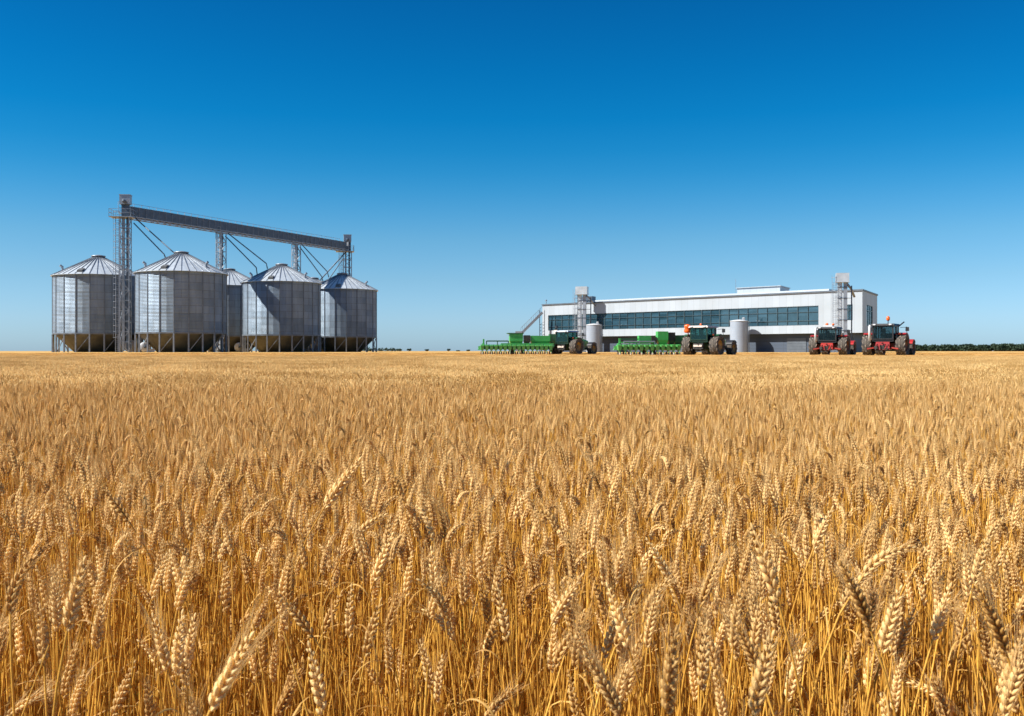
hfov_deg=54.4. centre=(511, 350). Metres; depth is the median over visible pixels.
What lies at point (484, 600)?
wheat stalk
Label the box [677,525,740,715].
wheat stalk
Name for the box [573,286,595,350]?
elevator tower
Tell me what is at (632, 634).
wheat stalk
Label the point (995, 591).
wheat stalk
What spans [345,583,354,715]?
wheat stalk
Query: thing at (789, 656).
wheat stalk
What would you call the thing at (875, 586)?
wheat stalk
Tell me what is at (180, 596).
wheat stalk
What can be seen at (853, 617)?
wheat stalk
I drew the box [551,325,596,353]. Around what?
tractor
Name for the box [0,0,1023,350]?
sky
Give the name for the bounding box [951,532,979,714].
wheat stalk
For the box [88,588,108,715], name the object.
wheat stalk
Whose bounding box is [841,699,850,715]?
wheat stalk
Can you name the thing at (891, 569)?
wheat stalk
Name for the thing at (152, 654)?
wheat stalk
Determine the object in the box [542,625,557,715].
wheat stalk
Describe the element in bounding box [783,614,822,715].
wheat stalk
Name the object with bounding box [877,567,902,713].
wheat stalk
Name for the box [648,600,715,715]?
wheat stalk
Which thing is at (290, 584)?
wheat stalk
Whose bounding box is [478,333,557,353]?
row planter
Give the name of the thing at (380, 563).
wheat stalk
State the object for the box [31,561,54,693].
wheat stalk
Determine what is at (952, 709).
wheat stalk
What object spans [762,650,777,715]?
wheat stalk
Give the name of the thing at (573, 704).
wheat stalk
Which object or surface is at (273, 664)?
wheat stalk
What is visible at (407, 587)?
wheat stalk
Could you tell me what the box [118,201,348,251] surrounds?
overhead conveyor
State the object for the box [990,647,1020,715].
wheat stalk
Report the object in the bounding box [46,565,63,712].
wheat stalk
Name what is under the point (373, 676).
wheat stalk
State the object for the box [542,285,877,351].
factory building
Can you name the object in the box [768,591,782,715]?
wheat stalk
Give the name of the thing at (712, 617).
wheat stalk
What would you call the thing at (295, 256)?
support tower
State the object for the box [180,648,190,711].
wheat stalk
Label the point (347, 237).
elevator tower
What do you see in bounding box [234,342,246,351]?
aeration fan
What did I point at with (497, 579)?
wheat stalk
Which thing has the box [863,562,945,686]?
wheat stalk
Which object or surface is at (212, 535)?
wheat stalk
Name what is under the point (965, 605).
wheat stalk
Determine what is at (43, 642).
wheat stalk
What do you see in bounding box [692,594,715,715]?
wheat stalk
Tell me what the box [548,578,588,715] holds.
wheat stalk
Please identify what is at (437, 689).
wheat stalk
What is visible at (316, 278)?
grain silo
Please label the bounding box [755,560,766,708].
wheat stalk
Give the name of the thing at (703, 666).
wheat stalk
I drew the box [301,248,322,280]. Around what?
grain spout
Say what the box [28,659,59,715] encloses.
wheat stalk
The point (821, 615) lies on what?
wheat stalk
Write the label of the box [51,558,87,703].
wheat stalk
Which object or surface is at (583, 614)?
wheat stalk
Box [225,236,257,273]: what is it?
grain spout
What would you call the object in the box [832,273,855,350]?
elevator tower
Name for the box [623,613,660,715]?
wheat stalk
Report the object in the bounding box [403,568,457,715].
wheat stalk
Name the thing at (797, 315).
window
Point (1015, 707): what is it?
wheat stalk
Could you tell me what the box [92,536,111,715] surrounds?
wheat stalk
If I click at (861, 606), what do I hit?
wheat stalk
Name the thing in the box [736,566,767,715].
wheat stalk
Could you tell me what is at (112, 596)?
wheat stalk
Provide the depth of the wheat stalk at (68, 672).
1.86 m
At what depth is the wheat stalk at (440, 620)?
1.99 m
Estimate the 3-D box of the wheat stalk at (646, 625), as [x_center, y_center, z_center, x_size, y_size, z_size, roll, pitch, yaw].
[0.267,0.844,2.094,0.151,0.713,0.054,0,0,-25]
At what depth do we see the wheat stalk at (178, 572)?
2.04 m
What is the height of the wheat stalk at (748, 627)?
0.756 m
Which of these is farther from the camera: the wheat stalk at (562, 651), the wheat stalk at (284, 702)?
the wheat stalk at (562, 651)
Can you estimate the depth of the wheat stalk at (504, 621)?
1.77 m
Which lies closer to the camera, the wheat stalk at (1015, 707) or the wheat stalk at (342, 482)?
the wheat stalk at (1015, 707)
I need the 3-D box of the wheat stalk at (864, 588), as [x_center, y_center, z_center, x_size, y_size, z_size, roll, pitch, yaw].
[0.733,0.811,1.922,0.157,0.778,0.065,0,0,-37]
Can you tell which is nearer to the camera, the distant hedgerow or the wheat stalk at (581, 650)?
the wheat stalk at (581, 650)
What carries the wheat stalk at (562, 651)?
on the ground
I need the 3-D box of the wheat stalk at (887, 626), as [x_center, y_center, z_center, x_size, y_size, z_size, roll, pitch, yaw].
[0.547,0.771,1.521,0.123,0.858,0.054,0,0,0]
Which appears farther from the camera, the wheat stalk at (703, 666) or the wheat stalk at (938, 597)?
the wheat stalk at (938, 597)
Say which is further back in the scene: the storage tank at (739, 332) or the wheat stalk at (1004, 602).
the storage tank at (739, 332)
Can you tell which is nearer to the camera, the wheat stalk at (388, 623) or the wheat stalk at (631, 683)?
the wheat stalk at (631, 683)
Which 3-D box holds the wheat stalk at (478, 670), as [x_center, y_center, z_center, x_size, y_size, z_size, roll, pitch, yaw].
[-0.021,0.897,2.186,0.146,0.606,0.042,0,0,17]
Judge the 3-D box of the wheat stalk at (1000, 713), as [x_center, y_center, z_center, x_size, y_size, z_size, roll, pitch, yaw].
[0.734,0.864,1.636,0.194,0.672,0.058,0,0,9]
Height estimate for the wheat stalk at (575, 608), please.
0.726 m
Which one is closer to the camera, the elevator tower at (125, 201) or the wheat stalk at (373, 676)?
the wheat stalk at (373, 676)
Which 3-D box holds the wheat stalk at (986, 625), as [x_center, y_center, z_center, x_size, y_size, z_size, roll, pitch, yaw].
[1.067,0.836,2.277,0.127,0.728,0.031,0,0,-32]
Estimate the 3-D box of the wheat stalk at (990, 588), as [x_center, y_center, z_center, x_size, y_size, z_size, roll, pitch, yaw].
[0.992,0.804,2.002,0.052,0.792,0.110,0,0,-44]
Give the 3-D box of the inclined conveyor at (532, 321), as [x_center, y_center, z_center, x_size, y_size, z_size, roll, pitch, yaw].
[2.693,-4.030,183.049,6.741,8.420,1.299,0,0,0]
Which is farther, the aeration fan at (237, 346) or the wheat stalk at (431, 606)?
the aeration fan at (237, 346)
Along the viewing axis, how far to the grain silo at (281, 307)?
165.83 m
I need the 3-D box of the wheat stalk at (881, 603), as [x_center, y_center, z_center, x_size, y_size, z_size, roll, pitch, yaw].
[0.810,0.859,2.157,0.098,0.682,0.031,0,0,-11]
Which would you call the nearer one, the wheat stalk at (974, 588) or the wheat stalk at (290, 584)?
the wheat stalk at (290, 584)
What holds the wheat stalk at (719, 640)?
on the ground
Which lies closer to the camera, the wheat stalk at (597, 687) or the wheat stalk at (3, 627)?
the wheat stalk at (3, 627)
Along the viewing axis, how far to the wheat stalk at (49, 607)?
2.06 m
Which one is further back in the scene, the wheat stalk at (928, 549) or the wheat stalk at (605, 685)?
the wheat stalk at (928, 549)
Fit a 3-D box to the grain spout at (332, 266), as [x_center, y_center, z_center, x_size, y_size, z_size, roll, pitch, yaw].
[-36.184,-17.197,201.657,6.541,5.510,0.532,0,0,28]
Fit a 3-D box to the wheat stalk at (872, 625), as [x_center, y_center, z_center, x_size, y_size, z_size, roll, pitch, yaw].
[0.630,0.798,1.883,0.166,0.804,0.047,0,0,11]
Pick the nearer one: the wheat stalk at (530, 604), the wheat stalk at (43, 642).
the wheat stalk at (43, 642)
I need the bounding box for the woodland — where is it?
[886,343,1023,350]
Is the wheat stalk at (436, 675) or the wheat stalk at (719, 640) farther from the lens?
the wheat stalk at (436, 675)
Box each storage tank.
[586,322,601,351]
[730,317,749,351]
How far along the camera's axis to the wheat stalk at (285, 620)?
2.13 m
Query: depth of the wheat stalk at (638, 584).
2.07 m
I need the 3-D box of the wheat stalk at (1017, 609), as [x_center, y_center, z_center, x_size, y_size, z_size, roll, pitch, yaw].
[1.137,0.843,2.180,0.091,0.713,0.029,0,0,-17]
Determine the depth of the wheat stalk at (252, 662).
2.18 m
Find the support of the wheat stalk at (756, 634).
on the ground
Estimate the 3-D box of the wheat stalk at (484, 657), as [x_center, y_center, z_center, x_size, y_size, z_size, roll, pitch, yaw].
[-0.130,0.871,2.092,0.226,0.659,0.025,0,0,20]
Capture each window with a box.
[548,306,818,330]
[847,304,852,319]
[867,305,871,325]
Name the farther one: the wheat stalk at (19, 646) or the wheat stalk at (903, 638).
the wheat stalk at (19, 646)
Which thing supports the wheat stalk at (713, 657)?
on the ground
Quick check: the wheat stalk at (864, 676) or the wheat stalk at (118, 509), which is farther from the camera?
the wheat stalk at (118, 509)
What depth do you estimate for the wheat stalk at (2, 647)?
2.00 m
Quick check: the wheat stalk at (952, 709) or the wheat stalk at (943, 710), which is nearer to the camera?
the wheat stalk at (943, 710)
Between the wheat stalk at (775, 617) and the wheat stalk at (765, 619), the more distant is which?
the wheat stalk at (765, 619)
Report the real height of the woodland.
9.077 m
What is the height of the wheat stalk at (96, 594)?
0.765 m
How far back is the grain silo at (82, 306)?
150.36 m
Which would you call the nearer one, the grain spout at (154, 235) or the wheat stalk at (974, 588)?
the wheat stalk at (974, 588)
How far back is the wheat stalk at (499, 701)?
1.76 m
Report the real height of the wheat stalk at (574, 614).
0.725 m
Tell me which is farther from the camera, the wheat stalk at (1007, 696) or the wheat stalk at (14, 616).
the wheat stalk at (14, 616)
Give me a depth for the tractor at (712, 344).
102.73 m
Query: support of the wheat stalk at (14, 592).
on the ground
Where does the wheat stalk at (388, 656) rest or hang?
on the ground
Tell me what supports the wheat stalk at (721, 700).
on the ground
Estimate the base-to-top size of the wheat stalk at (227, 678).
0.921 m
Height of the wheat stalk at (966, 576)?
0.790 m
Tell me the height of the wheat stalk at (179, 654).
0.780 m
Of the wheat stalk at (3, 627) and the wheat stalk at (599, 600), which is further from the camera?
the wheat stalk at (599, 600)
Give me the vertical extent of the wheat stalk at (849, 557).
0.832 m
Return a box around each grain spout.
[133,223,165,256]
[136,218,173,252]
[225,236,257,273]
[227,233,267,268]
[300,243,328,277]
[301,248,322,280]
[320,252,345,279]
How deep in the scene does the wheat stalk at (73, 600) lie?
1.39 m
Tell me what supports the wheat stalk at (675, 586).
on the ground
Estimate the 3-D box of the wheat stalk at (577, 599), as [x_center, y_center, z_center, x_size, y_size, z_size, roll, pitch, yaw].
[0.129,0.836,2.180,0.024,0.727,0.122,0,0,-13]
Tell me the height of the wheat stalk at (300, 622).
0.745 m
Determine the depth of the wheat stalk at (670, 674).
1.19 m
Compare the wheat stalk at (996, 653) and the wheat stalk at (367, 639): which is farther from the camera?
the wheat stalk at (996, 653)
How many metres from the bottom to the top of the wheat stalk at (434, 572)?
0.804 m
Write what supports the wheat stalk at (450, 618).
on the ground
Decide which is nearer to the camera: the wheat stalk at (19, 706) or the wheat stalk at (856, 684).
the wheat stalk at (19, 706)
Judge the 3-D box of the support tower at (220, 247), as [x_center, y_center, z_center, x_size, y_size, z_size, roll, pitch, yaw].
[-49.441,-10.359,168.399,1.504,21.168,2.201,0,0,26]
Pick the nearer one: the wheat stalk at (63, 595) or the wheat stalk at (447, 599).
the wheat stalk at (63, 595)
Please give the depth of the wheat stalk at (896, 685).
1.74 m
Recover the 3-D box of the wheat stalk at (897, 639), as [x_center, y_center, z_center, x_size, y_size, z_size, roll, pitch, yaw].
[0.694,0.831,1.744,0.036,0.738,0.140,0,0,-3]
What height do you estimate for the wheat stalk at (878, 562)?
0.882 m
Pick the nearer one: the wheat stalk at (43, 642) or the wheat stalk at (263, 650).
the wheat stalk at (43, 642)
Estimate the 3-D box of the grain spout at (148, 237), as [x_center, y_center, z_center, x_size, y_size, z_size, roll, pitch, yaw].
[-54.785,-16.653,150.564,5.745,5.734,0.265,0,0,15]
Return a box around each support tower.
[215,226,226,351]
[291,238,300,271]
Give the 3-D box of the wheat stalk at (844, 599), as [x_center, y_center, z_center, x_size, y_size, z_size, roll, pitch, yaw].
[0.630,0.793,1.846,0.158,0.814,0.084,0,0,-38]
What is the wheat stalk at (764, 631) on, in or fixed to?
on the ground
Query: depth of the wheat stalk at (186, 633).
2.25 m
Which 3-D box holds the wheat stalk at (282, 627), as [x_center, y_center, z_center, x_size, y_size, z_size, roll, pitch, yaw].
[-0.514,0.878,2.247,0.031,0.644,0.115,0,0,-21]
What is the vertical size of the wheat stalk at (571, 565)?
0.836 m
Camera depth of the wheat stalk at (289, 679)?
1.88 m
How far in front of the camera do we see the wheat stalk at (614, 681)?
1.74 m
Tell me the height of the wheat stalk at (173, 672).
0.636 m
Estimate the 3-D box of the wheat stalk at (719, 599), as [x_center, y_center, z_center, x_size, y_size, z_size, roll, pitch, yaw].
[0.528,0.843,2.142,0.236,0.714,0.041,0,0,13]
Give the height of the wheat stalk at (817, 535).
0.853 m
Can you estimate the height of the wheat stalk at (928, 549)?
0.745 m
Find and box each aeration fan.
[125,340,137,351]
[140,342,154,351]
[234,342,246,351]
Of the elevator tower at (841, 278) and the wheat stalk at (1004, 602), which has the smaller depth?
the wheat stalk at (1004, 602)
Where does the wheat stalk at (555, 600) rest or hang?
on the ground
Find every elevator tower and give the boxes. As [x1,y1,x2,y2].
[109,194,135,351]
[336,234,353,276]
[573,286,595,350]
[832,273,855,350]
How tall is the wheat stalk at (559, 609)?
0.828 m
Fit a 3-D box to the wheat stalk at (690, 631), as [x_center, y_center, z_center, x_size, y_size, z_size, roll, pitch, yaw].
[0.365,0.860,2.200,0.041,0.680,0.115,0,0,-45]
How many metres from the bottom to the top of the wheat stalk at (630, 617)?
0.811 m
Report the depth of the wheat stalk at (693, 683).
2.05 m
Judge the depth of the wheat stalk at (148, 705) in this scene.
1.71 m
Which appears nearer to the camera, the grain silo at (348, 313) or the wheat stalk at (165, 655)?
the wheat stalk at (165, 655)
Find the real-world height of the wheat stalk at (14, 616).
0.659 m
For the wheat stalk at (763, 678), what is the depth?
1.21 m
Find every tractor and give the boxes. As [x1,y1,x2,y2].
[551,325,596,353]
[681,324,736,354]
[808,323,856,354]
[861,316,915,354]
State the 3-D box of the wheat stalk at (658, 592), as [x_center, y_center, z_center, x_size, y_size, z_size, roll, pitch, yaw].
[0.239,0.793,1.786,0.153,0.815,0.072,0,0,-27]
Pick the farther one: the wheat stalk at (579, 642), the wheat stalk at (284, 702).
the wheat stalk at (284, 702)
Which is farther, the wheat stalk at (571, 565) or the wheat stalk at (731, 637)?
the wheat stalk at (571, 565)
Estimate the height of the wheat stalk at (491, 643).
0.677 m
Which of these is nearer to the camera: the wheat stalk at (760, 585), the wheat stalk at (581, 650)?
the wheat stalk at (760, 585)
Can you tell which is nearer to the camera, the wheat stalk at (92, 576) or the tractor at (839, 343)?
the wheat stalk at (92, 576)
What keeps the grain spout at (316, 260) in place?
attached to the overhead conveyor at (172, 219)
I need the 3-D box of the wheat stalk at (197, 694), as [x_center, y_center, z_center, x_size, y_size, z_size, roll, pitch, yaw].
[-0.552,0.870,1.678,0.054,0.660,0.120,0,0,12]
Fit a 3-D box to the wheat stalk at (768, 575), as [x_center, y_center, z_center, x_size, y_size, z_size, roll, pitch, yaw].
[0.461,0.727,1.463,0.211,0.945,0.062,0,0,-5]
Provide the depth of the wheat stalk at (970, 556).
2.24 m
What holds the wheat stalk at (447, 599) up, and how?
on the ground
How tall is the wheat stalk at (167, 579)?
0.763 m
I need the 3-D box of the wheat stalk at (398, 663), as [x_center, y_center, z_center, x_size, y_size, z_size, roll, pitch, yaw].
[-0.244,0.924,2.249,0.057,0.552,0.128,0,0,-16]
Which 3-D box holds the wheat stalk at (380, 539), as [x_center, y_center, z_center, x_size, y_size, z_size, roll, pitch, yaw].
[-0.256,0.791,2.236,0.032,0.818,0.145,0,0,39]
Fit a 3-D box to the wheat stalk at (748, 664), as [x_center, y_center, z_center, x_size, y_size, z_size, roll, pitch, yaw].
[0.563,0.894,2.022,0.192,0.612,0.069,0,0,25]
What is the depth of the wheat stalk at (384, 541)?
2.23 m
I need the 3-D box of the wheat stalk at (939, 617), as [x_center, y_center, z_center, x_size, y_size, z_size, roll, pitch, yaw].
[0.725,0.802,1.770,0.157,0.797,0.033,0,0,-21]
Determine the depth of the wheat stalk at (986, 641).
1.99 m
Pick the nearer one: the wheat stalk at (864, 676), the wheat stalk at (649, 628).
the wheat stalk at (649, 628)
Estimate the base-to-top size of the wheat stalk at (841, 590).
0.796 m
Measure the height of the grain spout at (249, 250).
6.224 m
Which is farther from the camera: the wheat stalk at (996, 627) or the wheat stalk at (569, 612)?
the wheat stalk at (569, 612)
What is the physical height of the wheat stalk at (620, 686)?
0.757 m
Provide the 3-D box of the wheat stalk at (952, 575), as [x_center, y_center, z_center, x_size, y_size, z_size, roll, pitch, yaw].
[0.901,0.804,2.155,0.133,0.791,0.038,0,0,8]
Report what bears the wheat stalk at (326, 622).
on the ground
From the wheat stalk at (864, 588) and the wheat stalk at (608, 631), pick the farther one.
the wheat stalk at (608, 631)
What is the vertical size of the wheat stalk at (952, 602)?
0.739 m
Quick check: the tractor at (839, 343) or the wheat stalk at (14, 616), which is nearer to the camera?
the wheat stalk at (14, 616)
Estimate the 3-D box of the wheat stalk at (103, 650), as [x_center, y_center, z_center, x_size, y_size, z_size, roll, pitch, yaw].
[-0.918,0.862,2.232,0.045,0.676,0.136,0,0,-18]
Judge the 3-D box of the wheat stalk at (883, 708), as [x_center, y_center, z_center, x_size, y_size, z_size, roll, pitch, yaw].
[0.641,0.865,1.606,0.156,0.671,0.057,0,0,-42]
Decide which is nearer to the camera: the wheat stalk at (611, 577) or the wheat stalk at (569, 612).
the wheat stalk at (569, 612)
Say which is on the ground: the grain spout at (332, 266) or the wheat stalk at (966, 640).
the wheat stalk at (966, 640)
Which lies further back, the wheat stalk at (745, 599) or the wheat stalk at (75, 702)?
the wheat stalk at (745, 599)
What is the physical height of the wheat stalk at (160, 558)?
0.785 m
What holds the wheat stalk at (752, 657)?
on the ground
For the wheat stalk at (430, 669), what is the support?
on the ground
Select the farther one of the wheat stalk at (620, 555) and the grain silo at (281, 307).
the grain silo at (281, 307)
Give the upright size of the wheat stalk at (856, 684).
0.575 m
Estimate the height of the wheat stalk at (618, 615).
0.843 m
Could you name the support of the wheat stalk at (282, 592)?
on the ground
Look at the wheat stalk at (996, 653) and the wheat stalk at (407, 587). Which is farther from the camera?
the wheat stalk at (407, 587)
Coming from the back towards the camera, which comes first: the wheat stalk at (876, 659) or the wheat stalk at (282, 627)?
the wheat stalk at (282, 627)
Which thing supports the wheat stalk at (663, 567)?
on the ground
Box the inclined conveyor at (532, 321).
[509,307,544,351]
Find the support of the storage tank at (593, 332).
on the ground
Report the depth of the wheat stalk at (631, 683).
1.83 m
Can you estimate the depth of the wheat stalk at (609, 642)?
1.78 m
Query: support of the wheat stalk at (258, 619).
on the ground
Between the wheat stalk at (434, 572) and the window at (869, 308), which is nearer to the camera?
the wheat stalk at (434, 572)
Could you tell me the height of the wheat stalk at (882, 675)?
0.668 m
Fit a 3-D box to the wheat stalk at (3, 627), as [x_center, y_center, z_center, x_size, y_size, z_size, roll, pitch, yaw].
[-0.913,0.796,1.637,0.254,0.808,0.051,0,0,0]
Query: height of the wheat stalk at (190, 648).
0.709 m
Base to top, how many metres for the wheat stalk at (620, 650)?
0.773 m
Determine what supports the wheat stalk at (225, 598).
on the ground
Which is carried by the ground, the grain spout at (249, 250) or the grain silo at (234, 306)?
the grain silo at (234, 306)
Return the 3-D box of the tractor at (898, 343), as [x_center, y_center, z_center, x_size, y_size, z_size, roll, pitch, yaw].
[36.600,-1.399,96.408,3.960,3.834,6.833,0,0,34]
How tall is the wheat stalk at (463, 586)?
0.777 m
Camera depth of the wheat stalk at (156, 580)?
2.16 m
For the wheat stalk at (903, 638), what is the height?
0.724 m
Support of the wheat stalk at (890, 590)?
on the ground
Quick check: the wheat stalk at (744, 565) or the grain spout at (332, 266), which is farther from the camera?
the grain spout at (332, 266)
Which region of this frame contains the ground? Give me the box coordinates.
[0,351,1023,715]
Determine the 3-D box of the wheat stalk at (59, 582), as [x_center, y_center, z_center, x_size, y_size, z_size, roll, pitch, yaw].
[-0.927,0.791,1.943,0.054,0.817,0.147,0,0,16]
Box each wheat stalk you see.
[0,588,24,648]
[0,608,18,662]
[1,596,23,715]
[3,549,66,706]
[4,538,45,715]
[7,676,65,715]
[14,612,25,715]
[18,566,54,715]
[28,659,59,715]
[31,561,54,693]
[45,571,101,715]
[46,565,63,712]
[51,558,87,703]
[52,553,93,715]
[52,562,75,687]
[59,622,90,711]
[65,562,108,710]
[67,653,93,715]
[72,543,126,715]
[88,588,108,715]
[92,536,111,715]
[94,570,121,714]
[97,592,109,715]
[101,486,188,687]
[110,660,135,715]
[129,551,168,715]
[129,582,177,715]
[136,631,167,715]
[140,674,155,715]
[145,548,172,715]
[148,535,166,697]
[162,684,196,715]
[163,542,203,708]
[166,545,206,715]
[167,667,203,715]
[169,628,186,715]
[171,609,185,715]
[171,610,195,697]
[172,576,283,715]
[179,661,211,715]
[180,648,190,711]
[182,609,202,715]
[200,523,279,713]
[207,585,289,715]
[220,561,230,715]
[232,621,263,711]
[240,448,368,704]
[256,622,268,715]
[261,579,310,715]
[267,634,282,705]
[272,553,295,715]
[275,664,304,715]
[277,601,288,708]
[278,593,353,715]
[280,529,303,715]
[283,658,296,715]
[297,510,401,703]
[305,590,342,700]
[306,641,326,715]
[334,532,393,713]
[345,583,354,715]
[346,650,390,713]
[354,598,382,715]
[359,515,395,715]
[373,526,416,715]
[374,574,410,715]
[382,629,393,715]
[396,649,406,713]
[399,551,413,714]
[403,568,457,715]
[408,601,477,715]
[409,572,468,714]
[413,559,449,715]
[418,639,435,708]
[423,578,457,711]
[427,545,465,715]
[427,648,453,715]
[434,654,443,715]
[456,555,467,715]
[460,533,489,703]
[470,612,499,715]
[472,616,497,715]
[474,629,486,711]
[475,573,497,715]
[475,587,545,694]
[484,670,531,715]
[488,556,505,706]
[495,582,517,715]
[517,562,590,713]
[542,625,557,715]
[544,616,593,715]
[547,575,566,715]
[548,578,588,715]
[556,518,579,678]
[557,613,604,679]
[560,563,593,715]
[560,628,621,715]
[562,591,594,715]
[566,669,578,715]
[567,595,595,710]
[569,570,578,696]
[571,600,598,714]
[575,593,596,695]
[589,576,628,702]
[589,600,625,715]
[593,506,643,712]
[593,644,601,715]
[594,532,609,714]
[595,585,646,713]
[596,530,661,682]
[596,599,631,715]
[601,579,647,715]
[602,594,626,715]
[606,649,639,715]
[610,641,640,715]
[615,544,679,715]
[621,548,657,671]
[621,607,654,715]
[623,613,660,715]
[625,583,664,712]
[625,617,635,715]
[638,567,687,715]
[640,572,667,715]
[646,537,727,710]
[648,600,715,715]
[652,591,694,715]
[664,557,691,715]
[674,590,696,714]
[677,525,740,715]
[679,641,700,715]
[686,597,723,706]
[687,573,723,686]
[692,535,756,715]
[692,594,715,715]
[697,620,709,715]
[702,653,731,715]
[705,590,744,715]
[709,581,759,714]
[709,592,744,715]
[714,601,774,715]
[726,576,754,703]
[727,586,743,715]
[732,581,763,715]
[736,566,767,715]
[737,597,777,715]
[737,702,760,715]
[739,586,772,715]
[741,645,772,715]
[747,552,761,715]
[748,618,783,715]
[749,597,763,715]
[750,522,804,715]
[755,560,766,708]
[761,620,780,714]
[762,601,839,714]
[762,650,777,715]
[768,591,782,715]
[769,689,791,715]
[773,505,833,710]
[773,536,929,715]
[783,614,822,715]
[783,620,806,715]
[819,522,869,715]
[819,544,860,715]
[825,541,896,715]
[831,632,863,715]
[835,561,890,715]
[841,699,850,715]
[842,602,856,715]
[849,659,861,715]
[851,555,893,698]
[857,575,887,677]
[859,630,875,709]
[861,559,889,706]
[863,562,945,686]
[864,594,900,713]
[864,620,883,708]
[867,571,885,715]
[867,575,907,715]
[873,624,885,715]
[874,558,909,646]
[875,690,891,715]
[877,537,915,715]
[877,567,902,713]
[879,606,918,715]
[880,603,890,706]
[885,636,912,715]
[887,607,903,701]
[898,530,951,600]
[902,674,954,715]
[912,574,958,715]
[913,657,950,715]
[923,588,969,715]
[928,563,944,690]
[934,583,984,715]
[946,540,962,701]
[946,590,984,702]
[947,546,1000,702]
[948,521,1000,708]
[948,599,968,697]
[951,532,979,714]
[952,549,1023,714]
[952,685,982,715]
[954,532,979,712]
[962,554,979,715]
[974,608,993,715]
[979,557,999,715]
[979,571,993,705]
[979,646,1018,715]
[984,563,1019,714]
[985,613,1019,715]
[987,549,1016,715]
[989,683,1015,715]
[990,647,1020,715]
[998,572,1010,679]
[999,624,1023,715]
[1000,621,1011,715]
[1001,604,1023,705]
[1011,588,1023,715]
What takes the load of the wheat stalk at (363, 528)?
on the ground
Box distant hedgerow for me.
[362,347,401,350]
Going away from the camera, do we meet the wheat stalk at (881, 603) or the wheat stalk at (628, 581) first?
the wheat stalk at (881, 603)
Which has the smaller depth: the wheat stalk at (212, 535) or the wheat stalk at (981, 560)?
the wheat stalk at (981, 560)
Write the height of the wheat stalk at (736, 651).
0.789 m
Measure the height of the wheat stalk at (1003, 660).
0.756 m
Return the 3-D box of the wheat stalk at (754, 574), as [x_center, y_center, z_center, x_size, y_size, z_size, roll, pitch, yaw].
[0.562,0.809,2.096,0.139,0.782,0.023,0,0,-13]
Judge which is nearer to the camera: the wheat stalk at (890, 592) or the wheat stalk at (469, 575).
the wheat stalk at (890, 592)
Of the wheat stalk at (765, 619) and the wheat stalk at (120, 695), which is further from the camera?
the wheat stalk at (765, 619)
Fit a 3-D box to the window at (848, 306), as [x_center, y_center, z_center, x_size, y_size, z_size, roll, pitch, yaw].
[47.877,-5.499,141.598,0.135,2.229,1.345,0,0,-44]
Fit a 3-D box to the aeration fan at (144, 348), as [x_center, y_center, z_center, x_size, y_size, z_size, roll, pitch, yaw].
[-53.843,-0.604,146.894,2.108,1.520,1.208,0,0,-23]
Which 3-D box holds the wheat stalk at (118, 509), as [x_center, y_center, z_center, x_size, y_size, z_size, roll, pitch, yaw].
[-0.862,0.763,2.404,0.232,0.874,0.136,0,0,31]
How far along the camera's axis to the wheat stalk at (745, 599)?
2.01 m
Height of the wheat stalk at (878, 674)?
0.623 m
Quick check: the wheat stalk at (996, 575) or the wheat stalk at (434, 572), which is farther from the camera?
the wheat stalk at (996, 575)
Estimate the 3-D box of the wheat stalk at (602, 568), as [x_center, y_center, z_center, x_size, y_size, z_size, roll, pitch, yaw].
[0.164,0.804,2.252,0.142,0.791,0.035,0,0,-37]
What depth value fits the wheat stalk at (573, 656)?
1.84 m
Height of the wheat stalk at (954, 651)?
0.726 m
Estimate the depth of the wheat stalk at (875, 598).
2.23 m
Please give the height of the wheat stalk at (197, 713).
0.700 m
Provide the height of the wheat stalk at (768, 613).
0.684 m
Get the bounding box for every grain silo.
[50,255,142,351]
[133,251,228,351]
[208,268,259,351]
[240,263,321,351]
[304,277,322,351]
[307,272,377,351]
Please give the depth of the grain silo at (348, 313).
185.53 m
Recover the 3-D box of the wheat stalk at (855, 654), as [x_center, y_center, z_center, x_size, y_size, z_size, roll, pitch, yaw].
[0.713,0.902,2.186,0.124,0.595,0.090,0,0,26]
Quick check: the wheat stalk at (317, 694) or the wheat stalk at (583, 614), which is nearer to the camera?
the wheat stalk at (317, 694)
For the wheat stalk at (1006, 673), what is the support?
on the ground
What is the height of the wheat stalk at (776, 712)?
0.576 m
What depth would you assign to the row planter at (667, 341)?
105.77 m
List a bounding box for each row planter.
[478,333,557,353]
[613,331,684,354]
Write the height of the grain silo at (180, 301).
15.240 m

